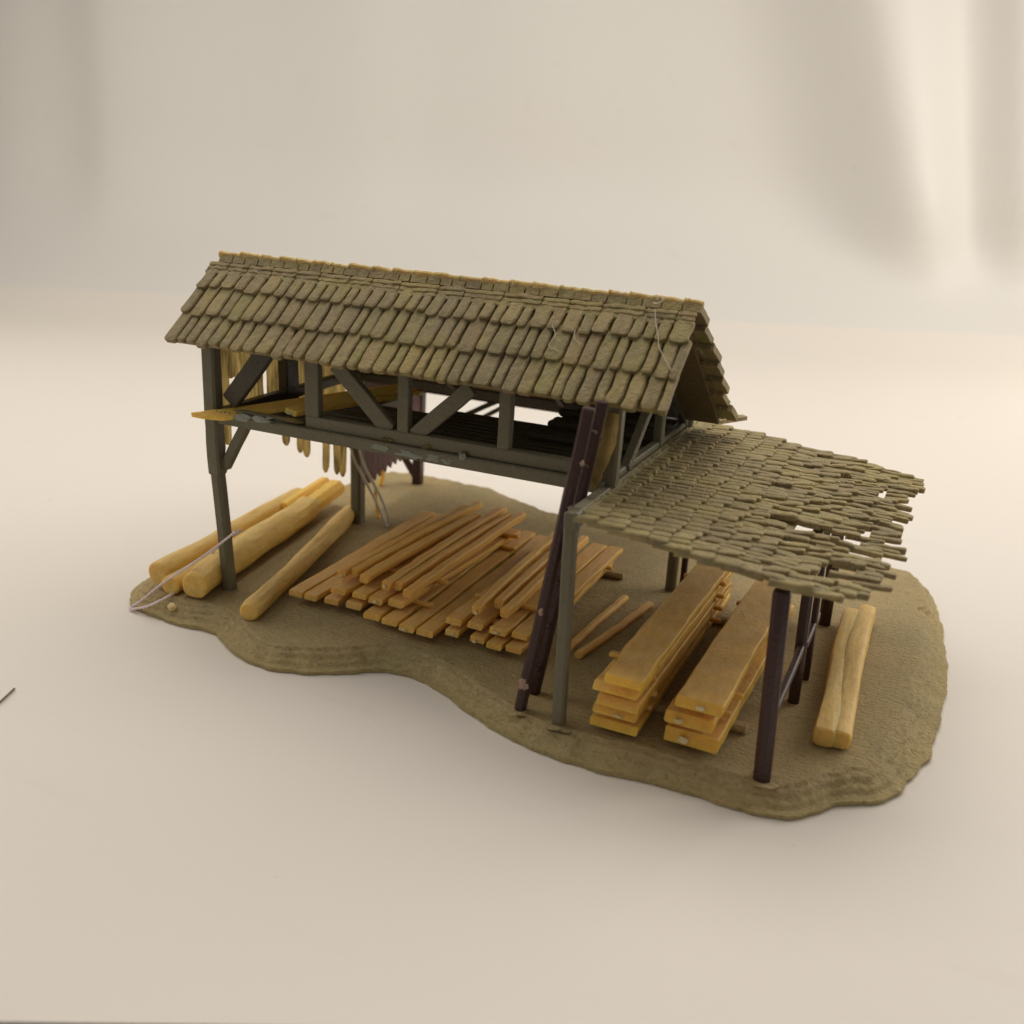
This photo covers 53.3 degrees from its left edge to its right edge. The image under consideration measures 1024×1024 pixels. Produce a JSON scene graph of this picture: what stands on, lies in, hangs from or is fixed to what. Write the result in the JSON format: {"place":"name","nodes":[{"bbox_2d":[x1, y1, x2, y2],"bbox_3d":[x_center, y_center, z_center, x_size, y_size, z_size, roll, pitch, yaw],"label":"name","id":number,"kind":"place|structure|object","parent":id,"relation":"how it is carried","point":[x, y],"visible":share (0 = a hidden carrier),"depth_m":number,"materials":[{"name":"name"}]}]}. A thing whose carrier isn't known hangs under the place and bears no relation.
{"place":"outdoors","nodes":[
{"label":"outdoors","id":0,"kind":"place"},
{"bbox_2d":[0,285,1023,1023],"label":"table surface","id":1,"kind":"object","parent":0,"point":[200,827],"visible":0.53,"depth_m":17.96,"materials":[{"name":"white"}]},
{"bbox_2d":[0,688,14,702],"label":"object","id":2,"kind":"object","parent":1,"relation":"on","point":[8,694],"visible":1,"depth_m":20.57,"materials":[{"name":"grey"}]},
{"bbox_2d":[129,529,241,609],"bbox_3d":[-7.874,1.276,24.570,2.723,2.171,1.320,-1,20,-12],"label":"thread","id":3,"kind":"object","parent":1,"relation":"on","point":[216,547],"visible":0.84,"depth_m":24.28},
{"bbox_2d":[130,471,948,819],"bbox_3d":[0.985,1.985,26.236,19.211,0.599,13.652,11,21,22],"label":"model base","id":4,"kind":"object","parent":1,"relation":"on","point":[886,755],"visible":0.57,"depth_m":22.26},
{"bbox_2d":[167,603,176,610],"bbox_3d":[-8.051,2.247,24.164,0.196,0.207,0.212,-9,22,-30],"label":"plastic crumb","id":5,"kind":"object","parent":4,"relation":"on","point":[171,606],"visible":1,"depth_m":24.12,"materials":[{"name":"beige plastic"}]},
{"bbox_2d":[162,518,267,594],"bbox_3d":[-7.162,0.744,27.580,0.555,0.518,6.920,9,20,16],"label":"peeled log","id":6,"kind":"object","parent":4,"relation":"on","point":[174,585],"visible":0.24,"depth_m":24.52,"materials":[{"name":"beige wood"}]},
{"bbox_2d":[149,488,301,583],"bbox_3d":[-7.476,0.514,27.606,0.634,0.634,6.700,9,20,17],"label":"peeled log","id":7,"kind":"object","parent":6,"relation":"on","point":[160,569],"visible":0.54,"depth_m":26.01,"materials":[{"name":"beige wood"}]},
{"bbox_2d":[280,477,329,509],"bbox_3d":[-6.143,-0.505,30.301,0.384,0.479,2.457,9,20,18],"label":"split log","id":8,"kind":"object","parent":7,"relation":"on","point":[309,489],"visible":0.56,"depth_m":30.13,"materials":[{"name":"beige wood"}]},
{"bbox_2d":[182,496,317,597],"bbox_3d":[-6.781,0.801,26.954,0.804,0.767,6.057,8,20,14],"label":"peeled log","id":9,"kind":"object","parent":4,"relation":"on","point":[203,577],"visible":0.92,"depth_m":26.42,"materials":[{"name":"beige wood"}]},
{"bbox_2d":[307,479,344,511],"bbox_3d":[-5.649,-0.404,30.191,0.583,0.635,2.070,9,20,17],"label":"split log","id":10,"kind":"object","parent":9,"relation":"on","point":[326,494],"visible":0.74,"depth_m":30.20,"materials":[{"name":"beige wood"}]},
{"bbox_2d":[240,505,354,620],"bbox_3d":[-5.352,1.151,26.694,0.567,0.567,7.280,6,19,9],"label":"peeled log","id":11,"kind":"object","parent":4,"relation":"on","point":[261,600],"visible":0.98,"depth_m":25.59,"materials":[{"name":"beige wood"}]},
{"bbox_2d":[324,572,386,605],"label":"plank","id":12,"kind":"object","parent":4,"relation":"on","point":[334,599],"visible":0.16,"depth_m":24.05,"materials":[{"name":"wood"}]},
{"bbox_2d":[289,511,435,597],"bbox_3d":[-3.793,0.994,27.250,0.405,0.156,6.812,11,21,22],"label":"plank","id":13,"kind":"object","parent":4,"relation":"on","point":[301,589],"visible":0.72,"depth_m":26.74,"materials":[{"name":"brown wood"}]},
{"bbox_2d":[304,513,441,601],"bbox_3d":[-3.416,1.078,27.070,0.394,0.158,6.773,11,21,22],"label":"plank","id":14,"kind":"object","parent":4,"relation":"on","point":[320,591],"visible":0.27,"depth_m":24.51,"materials":[{"name":"brown wood"}]},
{"bbox_2d":[373,489,380,518],"bbox_3d":[-3.999,-0.226,30.210,0.216,0.916,0.168,0,19,-7],"label":"leaning slat","id":15,"kind":"object","parent":4,"relation":"on","point":[377,511],"visible":0.59,"depth_m":30.17,"materials":[{"name":"brown wood"}]},
{"bbox_2d":[363,601,395,621],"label":"plank","id":16,"kind":"object","parent":4,"relation":"on","point":[375,612],"visible":0.15,"depth_m":23.46,"materials":[{"name":"brown wood"}]},
{"bbox_2d":[449,536,516,550],"bbox_3d":[-1.121,0.757,27.941,2.700,0.114,0.162,11,21,22],"label":"spacer stick","id":17,"kind":"object","parent":16,"relation":"on","point":[508,547],"visible":0.32,"depth_m":27.47,"materials":[{"name":"brown wood"}]},
{"bbox_2d":[331,532,455,595],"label":"plank","id":18,"kind":"object","parent":17,"relation":"on","point":[347,586],"visible":0.3,"depth_m":24.31,"materials":[{"name":"wood"}]},
{"bbox_2d":[378,470,384,486],"bbox_3d":[-4.052,-1.600,32.883,0.556,1.822,0.184,11,21,22],"label":"leaning slat","id":19,"kind":"object","parent":4,"relation":"on","point":[381,480],"visible":0.27,"depth_m":33.09,"materials":[{"name":"wood"}]},
{"bbox_2d":[346,538,446,610],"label":"plank","id":20,"kind":"object","parent":4,"relation":"on","point":[354,603],"visible":0.13,"depth_m":23.88,"materials":[{"name":"brown wood"}]},
{"bbox_2d":[381,543,505,626],"bbox_3d":[-1.355,1.519,26.090,0.415,0.151,6.998,11,21,22],"label":"plank","id":21,"kind":"object","parent":4,"relation":"on","point":[396,617],"visible":0.38,"depth_m":24.19,"materials":[{"name":"brown wood"}]},
{"bbox_2d":[445,618,470,637],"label":"plank","id":22,"kind":"object","parent":4,"relation":"on","point":[454,631],"visible":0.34,"depth_m":22.76,"materials":[{"name":"brown wood"}]},
{"bbox_2d":[398,530,535,633],"bbox_3d":[-0.933,1.614,25.898,0.403,0.159,7.228,11,21,21],"label":"plank","id":23,"kind":"object","parent":4,"relation":"on","point":[412,624],"visible":0.89,"depth_m":25.15,"materials":[{"name":"wood"}]},
{"bbox_2d":[336,580,433,607],"bbox_3d":[-3.049,1.948,24.259,2.648,0.111,0.165,11,21,22],"label":"spacer stick","id":24,"kind":"object","parent":23,"relation":"on","point":[423,603],"visible":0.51,"depth_m":23.80,"materials":[{"name":"brown wood"}]},
{"bbox_2d":[352,545,435,599],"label":"plank","id":25,"kind":"object","parent":24,"relation":"on","point":[366,591],"visible":0.29,"depth_m":24.19,"materials":[{"name":"brown wood"}]},
{"bbox_2d":[500,532,519,538],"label":"spacer stick","id":26,"kind":"object","parent":25,"relation":"on","point":[510,535],"visible":0.31,"depth_m":27.67,"materials":[{"name":"brown wood"}]},
{"bbox_2d":[368,543,471,605],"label":"plank","id":27,"kind":"object","parent":24,"relation":"on","point":[380,597],"visible":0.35,"depth_m":23.79,"materials":[{"name":"wood"}]},
{"bbox_2d":[388,528,520,608],"bbox_3d":[-1.324,1.320,25.966,0.445,0.152,5.945,12,21,25],"label":"plank","id":28,"kind":"object","parent":24,"relation":"on","point":[399,600],"visible":0.55,"depth_m":25.62,"materials":[{"name":"brown wood"}]},
{"bbox_2d":[386,568,448,584],"bbox_3d":[-2.666,1.487,24.951,2.450,0.109,0.161,11,21,22],"label":"spacer stick","id":29,"kind":"object","parent":28,"relation":"on","point":[438,581],"visible":0.36,"depth_m":24.54,"materials":[{"name":"brown wood"}]},
{"bbox_2d":[337,504,468,578],"bbox_3d":[-2.710,0.677,26.728,0.264,0.276,5.909,13,22,26],"label":"square timber","id":30,"kind":"object","parent":29,"relation":"on","point":[343,572],"visible":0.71,"depth_m":25.89,"materials":[{"name":"brown wood"}]},
{"bbox_2d":[351,501,482,576],"bbox_3d":[-2.364,0.609,26.870,0.207,0.286,5.992,13,22,26],"label":"square timber","id":31,"kind":"object","parent":29,"relation":"on","point":[364,566],"visible":0.91,"depth_m":26.42,"materials":[{"name":"brown wood"}]},
{"bbox_2d":[359,512,480,583],"bbox_3d":[-2.251,0.834,26.369,0.275,0.281,5.364,13,22,26],"label":"square timber","id":32,"kind":"object","parent":29,"relation":"on","point":[380,568],"visible":0.97,"depth_m":25.88,"materials":[{"name":"brown wood"}]},
{"bbox_2d":[381,506,506,590],"bbox_3d":[-1.608,0.814,26.393,0.273,0.306,6.252,12,21,24],"label":"square timber","id":33,"kind":"object","parent":29,"relation":"on","point":[388,583],"visible":0.84,"depth_m":25.97,"materials":[{"name":"brown wood"}]},
{"bbox_2d":[394,512,510,590],"bbox_3d":[-1.384,0.904,26.251,0.209,0.272,5.818,12,21,24],"label":"square timber","id":34,"kind":"object","parent":29,"relation":"on","point":[428,565],"visible":0.92,"depth_m":25.64,"materials":[{"name":"wood"}]},
{"bbox_2d":[403,511,525,598],"bbox_3d":[-1.044,0.981,26.109,0.278,0.281,6.290,11,21,23],"label":"square timber","id":35,"kind":"object","parent":29,"relation":"on","point":[436,573],"visible":1,"depth_m":25.48,"materials":[{"name":"wood"}]},
{"bbox_2d":[416,535,546,637],"bbox_3d":[-0.500,1.717,25.662,0.438,0.154,7.036,11,21,22],"label":"plank","id":36,"kind":"object","parent":4,"relation":"on","point":[432,627],"visible":0.59,"depth_m":24.84,"materials":[{"name":"wood"}]},
{"bbox_2d":[486,621,523,650],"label":"plank","id":37,"kind":"object","parent":4,"relation":"on","point":[497,643],"visible":0.12,"depth_m":22.28,"materials":[{"name":"wood"}]},
{"bbox_2d":[470,554,578,643],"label":"plank","id":38,"kind":"object","parent":4,"relation":"on","point":[484,636],"visible":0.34,"depth_m":22.53,"materials":[{"name":"wood"}]},
{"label":"spacer stick","id":39,"kind":"object","parent":38,"relation":"on","visible":0},
{"bbox_2d":[489,543,606,636],"bbox_3d":[1.037,1.782,24.978,0.455,0.153,6.285,12,21,23],"label":"plank","id":40,"kind":"object","parent":39,"relation":"on","point":[505,627],"visible":0.59,"depth_m":23.64,"materials":[{"name":"brown wood"}]},
{"bbox_2d":[475,592,536,611],"bbox_3d":[0.056,2.121,23.525,1.998,0.109,0.157,11,21,22],"label":"spacer stick","id":41,"kind":"object","parent":40,"relation":"on","point":[523,606],"visible":0.42,"depth_m":23.37,"materials":[{"name":"brown wood"}]},
{"bbox_2d":[472,532,553,614],"bbox_3d":[0.191,1.411,25.100,0.241,0.287,5.442,10,21,20],"label":"square timber","id":42,"kind":"object","parent":41,"relation":"on","point":[497,589],"visible":0.91,"depth_m":24.43,"materials":[{"name":"wood"}]},
{"bbox_2d":[494,551,549,608],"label":"square timber","id":43,"kind":"object","parent":41,"relation":"on","point":[512,590],"visible":0.61,"depth_m":24.12,"materials":[{"name":"wood"}]},
{"bbox_2d":[500,535,588,617],"bbox_3d":[0.900,1.480,24.964,0.246,0.255,5.318,11,21,21],"label":"square timber","id":44,"kind":"object","parent":41,"relation":"on","point":[522,597],"visible":0.69,"depth_m":23.59,"materials":[{"name":"wood"}]},
{"bbox_2d":[511,546,622,640],"bbox_3d":[1.489,1.854,24.842,0.412,0.149,6.163,12,21,23],"label":"plank","id":45,"kind":"object","parent":39,"relation":"on","point":[596,567],"visible":0.62,"depth_m":25.45,"materials":[{"name":"wood"}]},
{"bbox_2d":[164,251,925,783],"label":"lumber shed","id":46,"kind":"structure","parent":4,"relation":"on","point":[684,471],"depth_m":20.96,"materials":[{"name":"brown wood"}]},
{"bbox_2d":[191,384,397,420],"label":"loft board","id":47,"kind":"object","parent":46,"relation":"on","point":[226,414],"visible":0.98,"depth_m":23.48,"materials":[{"name":"yellow"}]},
{"bbox_2d":[285,389,420,416],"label":"loft board","id":48,"kind":"object","parent":46,"relation":"on","point":[328,405],"visible":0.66,"depth_m":23.42,"materials":[{"name":"wood"}]},
{"bbox_2d":[349,448,390,526],"bbox_3d":[-4.189,-0.999,29.203,1.489,3.020,0.233,2,19,-2],"label":"bent wire","id":49,"kind":"object","parent":46,"relation":"hanging from","point":[370,489],"visible":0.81,"depth_m":29.30,"materials":[{"name":"grey metal"}]},
{"bbox_2d":[653,296,663,304],"bbox_3d":[2.777,-4.012,19.327,0.112,0.162,0.228,-10,23,-32],"label":"dust fibre","id":50,"kind":"object","parent":46,"relation":"on","point":[660,301],"visible":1,"depth_m":19.29,"materials":[{"name":"grey fabric"}]},
{"bbox_2d":[655,309,670,369],"bbox_3d":[2.766,-3.224,18.994,0.115,0.936,1.219,-1,20,-11],"label":"dust fibre","id":51,"kind":"object","parent":46,"relation":"on","point":[658,340],"visible":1,"depth_m":18.99,"materials":[{"name":"grey fabric"}]},
{"bbox_2d":[505,562,612,654],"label":"plank","id":52,"kind":"object","parent":4,"relation":"on","point":[517,646],"visible":0.32,"depth_m":22.32,"materials":[{"name":"brown wood"}]},
{"bbox_2d":[470,615,498,623],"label":"spacer stick","id":53,"kind":"object","parent":52,"relation":"on","point":[494,621],"visible":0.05,"depth_m":23.05,"materials":[{"name":"brown wood"}]},
{"bbox_2d":[446,549,549,626],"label":"plank","id":54,"kind":"object","parent":53,"relation":"on","point":[460,616],"visible":0.27,"depth_m":23.09,"materials":[{"name":"brown wood"}]},
{"bbox_2d":[467,567,545,630],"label":"plank","id":55,"kind":"object","parent":53,"relation":"on","point":[490,613],"visible":0.24,"depth_m":22.87,"materials":[{"name":"wood"}]},
{"bbox_2d":[514,399,608,711],"bbox_3d":[0.891,0.953,19.306,1.226,6.308,0.997,11,21,22],"label":"ladder","id":56,"kind":"object","parent":4,"relation":"on","point":[584,454],"visible":0.86,"depth_m":18.96,"materials":[{"name":"brown wood"}]},
{"bbox_2d":[571,594,628,650],"bbox_3d":[2.025,2.583,24.047,0.219,0.192,3.429,13,22,26],"label":"loose stick","id":57,"kind":"object","parent":4,"relation":"on","point":[593,624],"visible":0.9,"depth_m":23.93,"materials":[{"name":"wood"}]},
{"bbox_2d":[574,601,653,658],"bbox_3d":[2.439,2.712,23.734,0.224,0.192,3.522,15,23,31],"label":"loose stick","id":58,"kind":"object","parent":4,"relation":"on","point":[611,632],"visible":1,"depth_m":23.49,"materials":[{"name":"wood"}]},
{"bbox_2d":[589,593,729,736],"bbox_3d":[3.474,3.043,22.512,1.003,0.178,7.353,11,21,22],"label":"wide board","id":59,"kind":"object","parent":4,"relation":"on","point":[615,724],"visible":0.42,"depth_m":19.65,"materials":[{"name":"wood"}]},
{"bbox_2d":[645,703,652,710],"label":"spacer stick","id":60,"kind":"object","parent":59,"relation":"on","point":[649,707],"visible":0.24,"depth_m":19.72,"materials":[{"name":"brown wood"}]},
{"bbox_2d":[592,588,729,722],"bbox_3d":[3.462,2.809,22.295,0.974,0.175,7.212,11,21,22],"label":"wide board","id":61,"kind":"object","parent":60,"relation":"on","point":[616,713],"visible":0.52,"depth_m":19.65,"materials":[{"name":"brown wood"}]},
{"bbox_2d":[650,690,657,696],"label":"spacer stick","id":62,"kind":"object","parent":61,"relation":"on","point":[654,693],"visible":0.24,"depth_m":19.64,"materials":[{"name":"brown wood"}]},
{"bbox_2d":[713,605,722,610],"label":"spacer stick","id":63,"kind":"object","parent":61,"relation":"on","point":[718,607],"visible":0.31,"depth_m":23.58,"materials":[{"name":"brown wood"}]},
{"bbox_2d":[596,581,731,713],"bbox_3d":[3.459,2.616,21.962,0.846,0.177,7.031,12,21,23],"label":"wide board","id":64,"kind":"object","parent":63,"relation":"on","point":[619,703],"visible":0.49,"depth_m":19.64,"materials":[{"name":"brown wood"}]},
{"bbox_2d":[715,593,724,598],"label":"spacer stick","id":65,"kind":"object","parent":64,"relation":"on","point":[720,595],"visible":0.31,"depth_m":23.54,"materials":[{"name":"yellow wood"}]},
{"bbox_2d":[592,564,732,700],"bbox_3d":[3.486,2.302,21.974,0.907,0.178,7.339,12,21,23],"label":"wide board","id":66,"kind":"object","parent":65,"relation":"on","point":[600,684],"visible":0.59,"depth_m":19.73,"materials":[{"name":"wood"}]},
{"bbox_2d":[609,650,661,668],"bbox_3d":[2.383,2.854,19.724,1.037,0.110,0.166,11,21,22],"label":"spacer stick","id":67,"kind":"object","parent":66,"relation":"on","point":[614,654],"visible":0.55,"depth_m":19.81,"materials":[{"name":"brown wood"}]},
{"bbox_2d":[684,573,726,586],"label":"spacer stick","id":68,"kind":"object","parent":66,"relation":"on","point":[723,583],"visible":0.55,"depth_m":23.49,"materials":[{"name":"brown wood"}]},
{"bbox_2d":[604,564,727,690],"bbox_3d":[3.615,2.063,21.791,0.800,0.178,7.534,11,21,22],"label":"wide board","id":69,"kind":"object","parent":68,"relation":"on","point":[643,655],"visible":0.81,"depth_m":20.59,"materials":[{"name":"wood"}]},
{"bbox_2d":[709,617,720,623],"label":"spacer stick","id":70,"kind":"object","parent":59,"relation":"on","point":[715,620],"visible":0.34,"depth_m":23.65,"materials":[{"name":"brown wood"}]},
{"bbox_2d":[664,604,793,753],"bbox_3d":[4.839,3.271,21.900,1.052,0.303,7.180,12,21,23],"label":"wide board","id":71,"kind":"object","parent":4,"relation":"on","point":[712,742],"visible":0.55,"depth_m":19.17,"materials":[{"name":"wood"}]},
{"bbox_2d":[722,710,731,717],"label":"spacer stick","id":72,"kind":"object","parent":71,"relation":"on","point":[727,714],"visible":0.3,"depth_m":19.35,"materials":[{"name":"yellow wood"}]},
{"bbox_2d":[812,604,875,748],"bbox_3d":[7.255,3.358,22.108,0.777,0.520,6.495,10,21,21],"label":"log pair","id":73,"kind":"object","parent":4,"relation":"on","point":[834,724],"visible":1,"depth_m":21.20},
{"bbox_2d":[0,0,1023,335],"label":"backdrop","id":74,"kind":"structure","parent":0,"point":[830,162],"depth_m":69.38,"materials":[{"name":"white fabric"}]},
{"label":"spacer stick","id":75,"kind":"object","parent":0,"visible":0},
{"bbox_2d":[664,623,767,733],"bbox_3d":[4.739,2.910,21.710,0.953,0.212,7.069,12,21,24],"label":"wide board","id":76,"kind":"object","parent":75,"relation":"on","point":[690,719],"visible":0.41,"depth_m":18.80,"materials":[{"name":"wood"}]},
{"bbox_2d":[686,680,743,699],"bbox_3d":[3.877,3.408,19.517,1.106,0.110,0.162,11,21,22],"label":"spacer stick","id":77,"kind":"object","parent":76,"relation":"on","point":[738,695],"visible":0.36,"depth_m":19.29,"materials":[{"name":"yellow wood"}]},
{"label":"spacer stick","id":78,"kind":"object","parent":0,"visible":0},
{"bbox_2d":[675,580,775,716],"bbox_3d":[4.890,2.579,21.520,0.912,0.203,7.089,12,21,23],"label":"wide board","id":79,"kind":"object","parent":78,"relation":"on","point":[711,685],"visible":0.83,"depth_m":20.31,"materials":[{"name":"brown wood"}]}
]}

